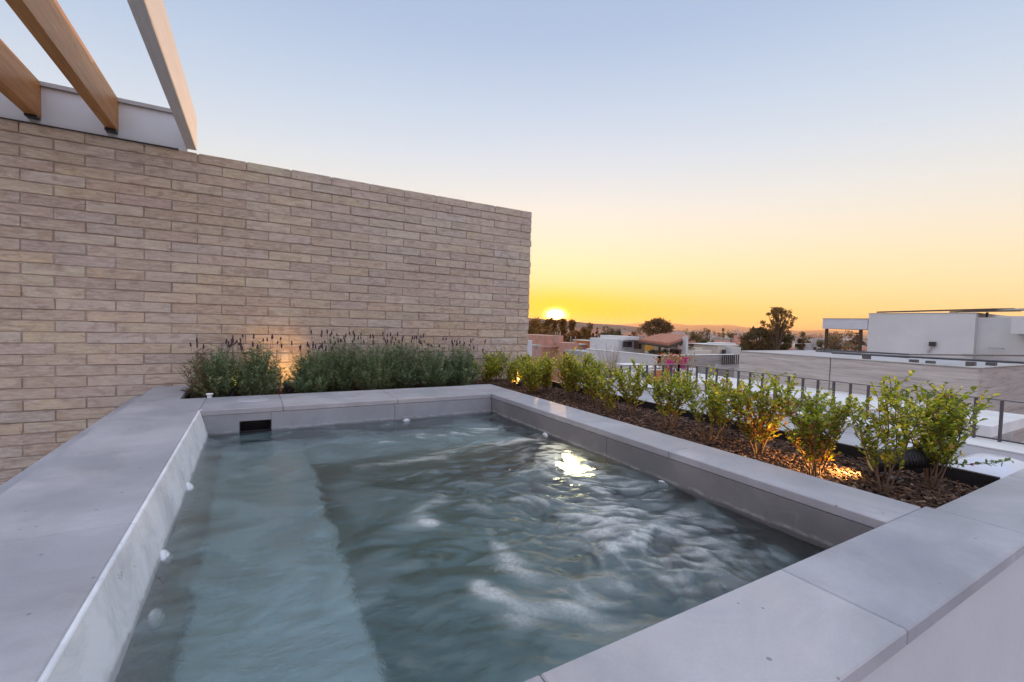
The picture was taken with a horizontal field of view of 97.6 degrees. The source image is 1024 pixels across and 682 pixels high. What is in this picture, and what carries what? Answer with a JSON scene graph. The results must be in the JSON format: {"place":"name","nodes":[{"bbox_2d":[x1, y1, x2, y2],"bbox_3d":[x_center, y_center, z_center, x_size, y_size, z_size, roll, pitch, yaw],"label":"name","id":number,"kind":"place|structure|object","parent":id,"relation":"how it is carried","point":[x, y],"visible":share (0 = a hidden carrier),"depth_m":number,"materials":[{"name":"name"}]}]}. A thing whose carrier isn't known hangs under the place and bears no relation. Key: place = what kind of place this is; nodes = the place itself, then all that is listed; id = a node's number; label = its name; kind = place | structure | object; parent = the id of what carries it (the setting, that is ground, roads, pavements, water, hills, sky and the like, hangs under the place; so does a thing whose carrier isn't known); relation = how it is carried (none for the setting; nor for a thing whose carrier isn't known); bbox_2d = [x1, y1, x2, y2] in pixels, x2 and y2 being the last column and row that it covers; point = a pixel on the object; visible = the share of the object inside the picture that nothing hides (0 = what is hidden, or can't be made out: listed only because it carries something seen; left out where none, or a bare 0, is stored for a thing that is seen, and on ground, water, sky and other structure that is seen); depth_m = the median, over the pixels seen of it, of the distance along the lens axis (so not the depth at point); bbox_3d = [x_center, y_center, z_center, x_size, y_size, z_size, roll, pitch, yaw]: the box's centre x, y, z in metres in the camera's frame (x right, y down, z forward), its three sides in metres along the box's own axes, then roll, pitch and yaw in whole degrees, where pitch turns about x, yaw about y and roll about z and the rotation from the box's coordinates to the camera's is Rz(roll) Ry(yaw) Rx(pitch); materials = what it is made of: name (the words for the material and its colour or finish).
{"place":"outdoors","nodes":[
{"label":"outdoors","id":0,"kind":"place"},
{"bbox_2d":[0,0,1023,331],"label":"sky","id":1,"kind":"structure","parent":0,"point":[686,162],"materials":[{"name":"blue"}]},
{"bbox_2d":[529,318,697,334],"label":"hill","id":2,"kind":"structure","parent":0,"point":[579,325],"depth_m":706.80,"materials":[{"name":"brown"}]},
{"bbox_2d":[721,355,738,364],"bbox_3d":[13.725,1.161,28.060,1.860,0.603,0.064,0,2,-30],"label":"railing","id":3,"kind":"object","parent":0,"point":[730,359],"visible":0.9,"depth_m":27.98,"materials":[{"name":"metal"}]},
{"bbox_2d":[614,323,867,334],"bbox_3d":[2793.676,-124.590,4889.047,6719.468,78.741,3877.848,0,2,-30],"label":"mountains","id":4,"kind":"structure","parent":0,"point":[726,327],"depth_m":4221.27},
{"bbox_2d":[674,329,866,346],"bbox_3d":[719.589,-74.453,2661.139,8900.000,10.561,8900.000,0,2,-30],"label":"ground","id":5,"kind":"structure","parent":0,"point":[818,334],"depth_m":1636.66,"materials":[{"name":"brown soil"}]},
{"bbox_2d":[527,340,531,358],"bbox_3d":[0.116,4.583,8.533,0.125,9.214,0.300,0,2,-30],"label":"white gate post","id":6,"kind":"object","parent":5,"relation":"on","point":[529,344],"visible":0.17,"depth_m":8.24,"materials":[{"name":"paint"}]},
{"bbox_2d":[528,318,543,333],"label":"tree","id":7,"kind":"object","parent":5,"relation":"on","point":[534,324],"visible":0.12,"depth_m":57.65,"materials":[{"name":"green plant"}]},
{"bbox_2d":[532,344,540,368],"bbox_3d":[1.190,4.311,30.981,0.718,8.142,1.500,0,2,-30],"label":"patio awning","id":8,"kind":"object","parent":5,"relation":"on","point":[536,351],"visible":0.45,"depth_m":30.35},
{"bbox_2d":[533,327,556,334],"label":"tree","id":9,"kind":"object","parent":5,"relation":"on","point":[545,331],"visible":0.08,"depth_m":51.24,"materials":[{"name":"green plant"}]},
{"bbox_2d":[541,317,561,335],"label":"tree","id":10,"kind":"object","parent":5,"relation":"on","point":[547,323],"visible":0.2,"depth_m":65.77,"materials":[{"name":"green plant"}]},
{"bbox_2d":[527,332,589,381],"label":"unfinished brick house","id":11,"kind":"structure","parent":5,"relation":"on","point":[551,343],"depth_m":46.55,"materials":[{"name":"paint"}]},
{"bbox_2d":[557,318,567,341],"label":"tree","id":12,"kind":"object","parent":5,"relation":"on","point":[563,324],"visible":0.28,"depth_m":69.68,"materials":[{"name":"green plant"}]},
{"bbox_2d":[565,319,576,340],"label":"tree","id":13,"kind":"object","parent":5,"relation":"on","point":[572,324],"visible":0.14,"depth_m":61.78,"materials":[{"name":"green plant"}]},
{"bbox_2d":[564,330,583,341],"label":"tree","id":14,"kind":"object","parent":5,"relation":"on","point":[573,333],"visible":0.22,"depth_m":53.80,"materials":[{"name":"green plant"}]},
{"bbox_2d":[579,326,591,339],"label":"tree","id":15,"kind":"object","parent":5,"relation":"on","point":[586,332],"visible":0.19,"depth_m":65.81,"materials":[{"name":"green plant"}]},
{"bbox_2d":[585,322,592,339],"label":"tree","id":16,"kind":"object","parent":5,"relation":"on","point":[590,325],"visible":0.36,"depth_m":152.93,"materials":[{"name":"green plant"}]},
{"bbox_2d":[597,326,615,337],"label":"tree","id":17,"kind":"object","parent":5,"relation":"on","point":[611,331],"visible":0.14,"depth_m":92.58,"materials":[{"name":"green plant"}]},
{"bbox_2d":[593,339,621,377],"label":"bare shrub","id":18,"kind":"object","parent":5,"relation":"on","point":[614,362],"visible":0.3,"depth_m":15.98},
{"bbox_2d":[613,330,622,335],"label":"tree","id":19,"kind":"object","parent":5,"relation":"on","point":[618,332],"visible":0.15,"depth_m":87.72,"materials":[{"name":"green plant"}]},
{"bbox_2d":[565,333,735,377],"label":"tiled terrace house","id":20,"kind":"structure","parent":5,"relation":"on","point":[630,347],"depth_m":28.60,"materials":[{"name":"concrete"}]},
{"bbox_2d":[623,341,631,346],"bbox_3d":[8.037,0.231,31.206,0.783,0.423,0.100,0,2,-30],"label":"window","id":21,"kind":"structure","parent":20,"relation":"in","point":[625,343],"depth_m":31.13,"materials":[{"name":"black glass"}]},
{"bbox_2d":[634,340,641,348],"bbox_3d":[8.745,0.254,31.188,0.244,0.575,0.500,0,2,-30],"label":"doorway","id":22,"kind":"structure","parent":20,"relation":"in","point":[636,346],"depth_m":31.13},
{"bbox_2d":[658,349,670,354],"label":"potted plant","id":23,"kind":"object","parent":20,"relation":"on","point":[665,351],"visible":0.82,"depth_m":26.89,"materials":[{"name":"green plant"}]},
{"bbox_2d":[614,363,695,383],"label":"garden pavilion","id":24,"kind":"structure","parent":5,"relation":"on","point":[658,370],"depth_m":16.50,"materials":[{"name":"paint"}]},
{"bbox_2d":[653,370,669,383],"bbox_3d":[5.199,1.697,15.667,0.765,1.373,0.070,0,2,-30],"label":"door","id":25,"kind":"structure","parent":24,"relation":"in","point":[653,370],"depth_m":15.52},
{"bbox_2d":[639,318,674,336],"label":"tree","id":26,"kind":"object","parent":5,"relation":"on","point":[659,325],"visible":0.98,"depth_m":74.15,"materials":[{"name":"green plant"}]},
{"bbox_2d":[672,330,684,334],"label":"house","id":27,"kind":"structure","parent":5,"relation":"on","point":[679,331],"depth_m":426.60,"materials":[{"name":"white paint"}]},
{"bbox_2d":[689,333,702,341],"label":"tree","id":28,"kind":"object","parent":5,"relation":"on","point":[694,336],"visible":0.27,"depth_m":102.97,"materials":[{"name":"green plant"}]},
{"bbox_2d":[699,328,710,342],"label":"tree","id":29,"kind":"object","parent":5,"relation":"on","point":[706,334],"visible":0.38,"depth_m":184.88,"materials":[{"name":"green plant"}]},
{"bbox_2d":[700,339,714,342],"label":"tree","id":30,"kind":"object","parent":5,"relation":"on","point":[704,341],"depth_m":49.90,"materials":[{"name":"green plant"}]},
{"bbox_2d":[688,340,732,349],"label":"house","id":31,"kind":"structure","parent":5,"relation":"on","point":[718,341],"depth_m":94.27,"materials":[{"name":"concrete"}]},
{"bbox_2d":[688,342,740,369],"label":"white block house","id":32,"kind":"structure","parent":5,"relation":"on","point":[721,348],"depth_m":33.37,"materials":[{"name":"paint"}]},
{"bbox_2d":[720,328,725,337],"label":"tree","id":33,"kind":"object","parent":5,"relation":"on","point":[722,335],"visible":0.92,"depth_m":369.30,"materials":[{"name":"green plant"}]},
{"bbox_2d":[714,335,732,340],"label":"house","id":34,"kind":"structure","parent":5,"relation":"on","point":[724,339],"depth_m":227.27,"materials":[{"name":"concrete"}]},
{"bbox_2d":[725,332,735,341],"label":"tree","id":35,"kind":"object","parent":5,"relation":"on","point":[730,335],"visible":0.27,"depth_m":150.73,"materials":[{"name":"green plant"}]},
{"bbox_2d":[732,335,747,350],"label":"house","id":36,"kind":"structure","parent":5,"relation":"on","point":[735,340],"depth_m":90.30,"materials":[{"name":"concrete"}]},
{"bbox_2d":[738,342,747,350],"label":"tree","id":37,"kind":"object","parent":5,"relation":"on","point":[743,347],"visible":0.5,"depth_m":74.37,"materials":[{"name":"green plant"}]},
{"bbox_2d":[738,326,774,350],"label":"tree","id":38,"kind":"object","parent":5,"relation":"on","point":[758,333],"visible":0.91,"depth_m":61.55,"materials":[{"name":"green plant"}]},
{"bbox_2d":[758,330,796,349],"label":"tree","id":39,"kind":"object","parent":5,"relation":"on","point":[786,344],"visible":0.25,"depth_m":63.05,"materials":[{"name":"green plant"}]},
{"bbox_2d":[760,306,797,349],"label":"tree","id":40,"kind":"object","parent":5,"relation":"on","point":[779,332],"visible":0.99,"depth_m":59.67,"materials":[{"name":"green plant"}]},
{"bbox_2d":[577,378,1023,461],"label":"neighbouring roof","id":41,"kind":"structure","parent":5,"relation":"on","point":[975,445],"depth_m":7.50,"materials":[{"name":"paint"}]},
{"bbox_2d":[641,352,700,383],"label":"bougainvillea","id":42,"kind":"object","parent":41,"relation":"on","point":[666,359],"visible":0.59,"depth_m":13.48,"materials":[{"name":"pink plant"}]},
{"bbox_2d":[619,364,1023,444],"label":"railing","id":43,"kind":"object","parent":41,"relation":"on","point":[1000,425],"visible":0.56,"depth_m":9.01,"materials":[{"name":"metal"}]},
{"bbox_2d":[884,438,953,465],"bbox_3d":[5.185,1.506,5.758,0.979,0.460,0.587,0,2,-30],"label":"skylight","id":44,"kind":"object","parent":41,"relation":"on","point":[910,445],"visible":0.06,"depth_m":5.66,"materials":[{"name":"white paint"}]},
{"bbox_2d":[951,453,1023,478],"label":"skylight","id":45,"kind":"object","parent":41,"relation":"on","point":[1010,467],"visible":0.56,"depth_m":4.91,"materials":[{"name":"white paint"}]},
{"bbox_2d":[795,338,805,349],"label":"tree","id":46,"kind":"object","parent":5,"relation":"on","point":[800,342],"visible":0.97,"depth_m":79.75,"materials":[{"name":"green plant"}]},
{"bbox_2d":[792,335,808,344],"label":"house","id":47,"kind":"structure","parent":5,"relation":"on","point":[795,340],"depth_m":329.02,"materials":[{"name":"concrete"}]},
{"bbox_2d":[794,343,811,349],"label":"house","id":48,"kind":"structure","parent":5,"relation":"on","point":[808,346],"depth_m":79.82,"materials":[{"name":"concrete"}]},
{"bbox_2d":[802,335,814,343],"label":"tree","id":49,"kind":"object","parent":5,"relation":"on","point":[804,339],"visible":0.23,"depth_m":142.06,"materials":[{"name":"green plant"}]},
{"bbox_2d":[811,338,824,349],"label":"house","id":50,"kind":"structure","parent":5,"relation":"on","point":[815,346],"depth_m":157.27,"materials":[{"name":"concrete"}]},
{"bbox_2d":[623,370,1023,442],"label":"white roof deck","id":51,"kind":"structure","parent":5,"relation":"on","point":[1012,422],"depth_m":10.52,"materials":[{"name":"paint"}]},
{"bbox_2d":[816,340,831,349],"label":"tree","id":52,"kind":"object","parent":5,"relation":"on","point":[820,343],"visible":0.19,"depth_m":100.58,"materials":[{"name":"green plant"}]},
{"bbox_2d":[817,331,841,349],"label":"tree","id":53,"kind":"object","parent":5,"relation":"on","point":[834,333],"visible":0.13,"depth_m":146.06,"materials":[{"name":"green plant"}]},
{"bbox_2d":[821,337,842,350],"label":"tree","id":54,"kind":"object","parent":5,"relation":"on","point":[834,344],"visible":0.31,"depth_m":97.42,"materials":[{"name":"green plant"}]},
{"bbox_2d":[828,333,844,349],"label":"tree","id":55,"kind":"object","parent":5,"relation":"on","point":[835,337],"visible":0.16,"depth_m":111.70,"materials":[{"name":"green plant"}]},
{"bbox_2d":[839,342,857,352],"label":"tree","id":56,"kind":"object","parent":5,"relation":"on","point":[855,348],"visible":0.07,"depth_m":79.00,"materials":[{"name":"green plant"}]},
{"bbox_2d":[843,335,855,340],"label":"house","id":57,"kind":"structure","parent":5,"relation":"on","point":[846,339],"depth_m":563.48,"materials":[{"name":"white paint"}]},
{"bbox_2d":[840,330,865,347],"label":"tree","id":58,"kind":"object","parent":5,"relation":"on","point":[854,338],"visible":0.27,"depth_m":101.29,"materials":[{"name":"green plant"}]},
{"bbox_2d":[739,350,1023,441],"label":"concrete building","id":59,"kind":"structure","parent":5,"relation":"on","point":[1005,381],"depth_m":12.72,"materials":[{"name":"paint"}]},
{"bbox_2d":[815,349,1023,365],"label":"roof pipework","id":60,"kind":"object","parent":59,"relation":"on","point":[968,362],"visible":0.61,"depth_m":13.82,"materials":[{"name":"metal"}]},
{"bbox_2d":[822,308,1023,361],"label":"white penthouse","id":61,"kind":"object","parent":59,"relation":"on","point":[951,332],"visible":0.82,"depth_m":22.59,"materials":[{"name":"paint"}]},
{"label":"terrace floor","id":62,"kind":"structure","parent":0,"visible":0},
{"bbox_2d":[0,118,531,485],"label":"brick wall","id":63,"kind":"structure","parent":62,"relation":"on","point":[129,270],"depth_m":3.17,"materials":[{"name":"beige brick"}]},
{"bbox_2d":[0,0,196,151],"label":"pergola","id":64,"kind":"object","parent":63,"relation":"on","point":[91,102],"visible":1,"depth_m":2.54,"materials":[{"name":"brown wood"}]},
{"bbox_2d":[0,378,1023,681],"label":"plunge pool","id":65,"kind":"structure","parent":62,"relation":"on","point":[880,588],"depth_m":1.05,"materials":[{"name":"grey concrete"}]},
{"bbox_2d":[160,549,169,560],"bbox_3d":[-0.915,0.582,1.188,0.027,0.059,0.060,0,2,-30],"label":"water jet","id":66,"kind":"object","parent":65,"relation":"on","point":[164,554],"visible":0.47,"depth_m":1.18,"materials":[{"name":"white plastic"}]},
{"bbox_2d":[186,482,193,489],"bbox_3d":[-1.187,0.549,1.657,0.027,0.059,0.060,0,2,-30],"label":"water jet","id":67,"kind":"object","parent":65,"relation":"on","point":[189,485],"visible":0.55,"depth_m":1.64,"materials":[{"name":"white plastic"}]},
{"bbox_2d":[115,413,826,681],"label":"water","id":68,"kind":"structure","parent":65,"relation":"in","point":[488,547],"depth_m":1.23,"materials":[{"name":"teal liquid"}]},
{"bbox_2d":[189,378,979,508],"bbox_3d":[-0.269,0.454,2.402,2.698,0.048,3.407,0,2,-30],"label":"bark mulch","id":69,"kind":"object","parent":65,"relation":"in","point":[936,498],"visible":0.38,"depth_m":2.06,"materials":[{"name":"brown wood"}]},
{"bbox_2d":[178,335,244,398],"bbox_3d":[-1.963,0.182,2.987,0.421,0.446,0.449,0,2,-30],"label":"lavender bush","id":70,"kind":"object","parent":69,"relation":"on","point":[214,376],"visible":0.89,"depth_m":2.92,"materials":[{"name":"green plant"}]},
{"bbox_2d":[227,385,237,396],"bbox_3d":[-1.860,0.351,2.985,0.060,0.113,0.096,1,2,-16],"label":"garden spotlight","id":71,"kind":"object","parent":69,"relation":"on","point":[232,393],"visible":0.38,"depth_m":2.97,"materials":[{"name":"black metal"}]},
{"bbox_2d":[223,334,286,395],"bbox_3d":[-1.732,0.178,3.058,0.404,0.460,0.397,0,2,-30],"label":"lavender bush","id":72,"kind":"object","parent":69,"relation":"on","point":[258,380],"visible":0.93,"depth_m":3.00,"materials":[{"name":"green plant"}]},
{"bbox_2d":[283,381,293,393],"bbox_3d":[-1.611,0.339,3.233,0.072,0.101,0.132,0,2,-30],"label":"garden spotlight","id":73,"kind":"object","parent":69,"relation":"on","point":[288,389],"visible":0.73,"depth_m":3.20,"materials":[{"name":"black metal"}]},
{"bbox_2d":[284,341,336,392],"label":"lavender bush","id":74,"kind":"object","parent":69,"relation":"on","point":[310,375],"visible":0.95,"depth_m":3.13,"materials":[{"name":"green plant"}]},
{"bbox_2d":[311,329,365,391],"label":"lavender bush","id":75,"kind":"object","parent":69,"relation":"on","point":[340,375],"visible":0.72,"depth_m":3.35,"materials":[{"name":"green plant"}]},
{"bbox_2d":[344,331,400,389],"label":"lavender bush","id":76,"kind":"object","parent":69,"relation":"on","point":[371,378],"visible":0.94,"depth_m":3.40,"materials":[{"name":"green plant"}]},
{"bbox_2d":[378,332,425,388],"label":"lavender bush","id":77,"kind":"object","parent":69,"relation":"on","point":[407,372],"visible":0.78,"depth_m":3.56,"materials":[{"name":"green plant"}]},
{"bbox_2d":[411,335,459,387],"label":"lavender bush","id":78,"kind":"object","parent":69,"relation":"on","point":[430,377],"visible":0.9,"depth_m":3.66,"materials":[{"name":"green plant"}]},
{"bbox_2d":[441,338,485,385],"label":"lavender bush","id":79,"kind":"object","parent":69,"relation":"on","point":[465,372],"visible":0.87,"depth_m":3.77,"materials":[{"name":"green plant"}]},
{"bbox_2d":[471,351,501,383],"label":"shrub","id":80,"kind":"object","parent":69,"relation":"on","point":[490,366],"visible":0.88,"depth_m":3.94,"materials":[{"name":"green plant"}]},
{"bbox_2d":[484,346,511,382],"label":"shrub","id":81,"kind":"object","parent":69,"relation":"on","point":[503,361],"visible":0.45,"depth_m":4.22,"materials":[{"name":"green plant"}]},
{"bbox_2d":[498,357,526,387],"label":"shrub","id":82,"kind":"object","parent":69,"relation":"on","point":[510,368],"visible":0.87,"depth_m":3.80,"materials":[{"name":"green plant"}]},
{"bbox_2d":[517,352,537,380],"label":"shrub","id":83,"kind":"object","parent":69,"relation":"on","point":[525,357],"visible":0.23,"depth_m":4.05,"materials":[{"name":"green plant"}]},
{"bbox_2d":[515,359,546,393],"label":"shrub","id":84,"kind":"object","parent":69,"relation":"on","point":[534,381],"visible":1,"depth_m":3.48,"materials":[{"name":"green plant"}]},
{"bbox_2d":[531,351,557,391],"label":"shrub","id":85,"kind":"object","parent":69,"relation":"in","point":[546,378],"visible":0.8,"depth_m":3.64,"materials":[{"name":"green plant"}]},
{"bbox_2d":[553,360,583,396],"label":"shrub","id":86,"kind":"object","parent":69,"relation":"on","point":[578,384],"visible":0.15,"depth_m":3.45,"materials":[{"name":"green plant"}]},
{"bbox_2d":[551,347,595,399],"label":"shrub","id":87,"kind":"object","parent":69,"relation":"in","point":[567,378],"visible":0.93,"depth_m":3.29,"materials":[{"name":"green plant"}]},
{"bbox_2d":[573,352,604,401],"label":"shrub","id":88,"kind":"object","parent":69,"relation":"on","point":[584,388],"visible":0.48,"depth_m":3.23,"materials":[{"name":"green plant"}]},
{"bbox_2d":[579,358,620,406],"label":"shrub","id":89,"kind":"object","parent":69,"relation":"on","point":[595,369],"visible":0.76,"depth_m":3.06,"materials":[{"name":"green plant"}]},
{"bbox_2d":[595,367,622,414],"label":"shrub","id":90,"kind":"object","parent":69,"relation":"on","point":[602,383],"visible":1,"depth_m":2.77,"materials":[{"name":"green plant"}]},
{"bbox_2d":[608,357,652,414],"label":"shrub","id":91,"kind":"object","parent":69,"relation":"on","point":[636,390],"visible":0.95,"depth_m":2.77,"materials":[{"name":"green plant"}]},
{"bbox_2d":[641,366,701,428],"bbox_3d":[0.864,0.308,2.452,0.229,0.366,0.351,1,2,-10],"label":"shrub","id":92,"kind":"object","parent":69,"relation":"on","point":[670,397],"visible":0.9,"depth_m":2.47,"materials":[{"name":"green plant"}]},
{"bbox_2d":[671,365,758,441],"bbox_3d":[0.955,0.313,2.162,0.371,0.384,0.328,0,2,-30],"label":"shrub","id":93,"kind":"object","parent":69,"relation":"on","point":[714,413],"visible":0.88,"depth_m":2.15,"materials":[{"name":"green plant"}]},
{"bbox_2d":[703,377,748,435],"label":"shrub","id":94,"kind":"object","parent":69,"relation":"on","point":[719,421],"visible":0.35,"depth_m":2.33,"materials":[{"name":"green plant"}]},
{"bbox_2d":[710,369,805,455],"bbox_3d":[1.078,0.316,1.982,0.396,0.399,0.289,3,2,26],"label":"shrub","id":95,"kind":"object","parent":69,"relation":"on","point":[763,419],"visible":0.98,"depth_m":1.97,"materials":[{"name":"green plant"}]},
{"bbox_2d":[771,387,860,476],"bbox_3d":[1.160,0.354,1.692,0.239,0.348,0.306,2,2,5],"label":"shrub","id":96,"kind":"object","parent":69,"relation":"on","point":[812,424],"visible":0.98,"depth_m":1.68,"materials":[{"name":"green plant"}]},
{"bbox_2d":[831,370,952,495],"bbox_3d":[1.310,0.315,1.535,0.235,0.446,0.326,0,2,-30],"label":"shrub","id":97,"kind":"object","parent":69,"relation":"on","point":[889,456],"visible":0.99,"depth_m":1.54,"materials":[{"name":"green plant"}]},
{"bbox_2d":[866,446,933,481],"bbox_3d":[1.466,0.459,1.694,0.208,0.144,0.106,2,2,17],"label":"garden spotlight","id":98,"kind":"object","parent":69,"relation":"on","point":[917,459],"visible":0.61,"depth_m":1.65,"materials":[{"name":"black metal"}]},
{"bbox_2d":[879,376,1013,489],"bbox_3d":[1.625,0.342,1.607,0.440,0.404,0.286,2,2,12],"label":"shrub","id":99,"kind":"object","parent":69,"relation":"on","point":[940,445],"visible":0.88,"depth_m":1.60,"materials":[{"name":"green plant"}]}
]}

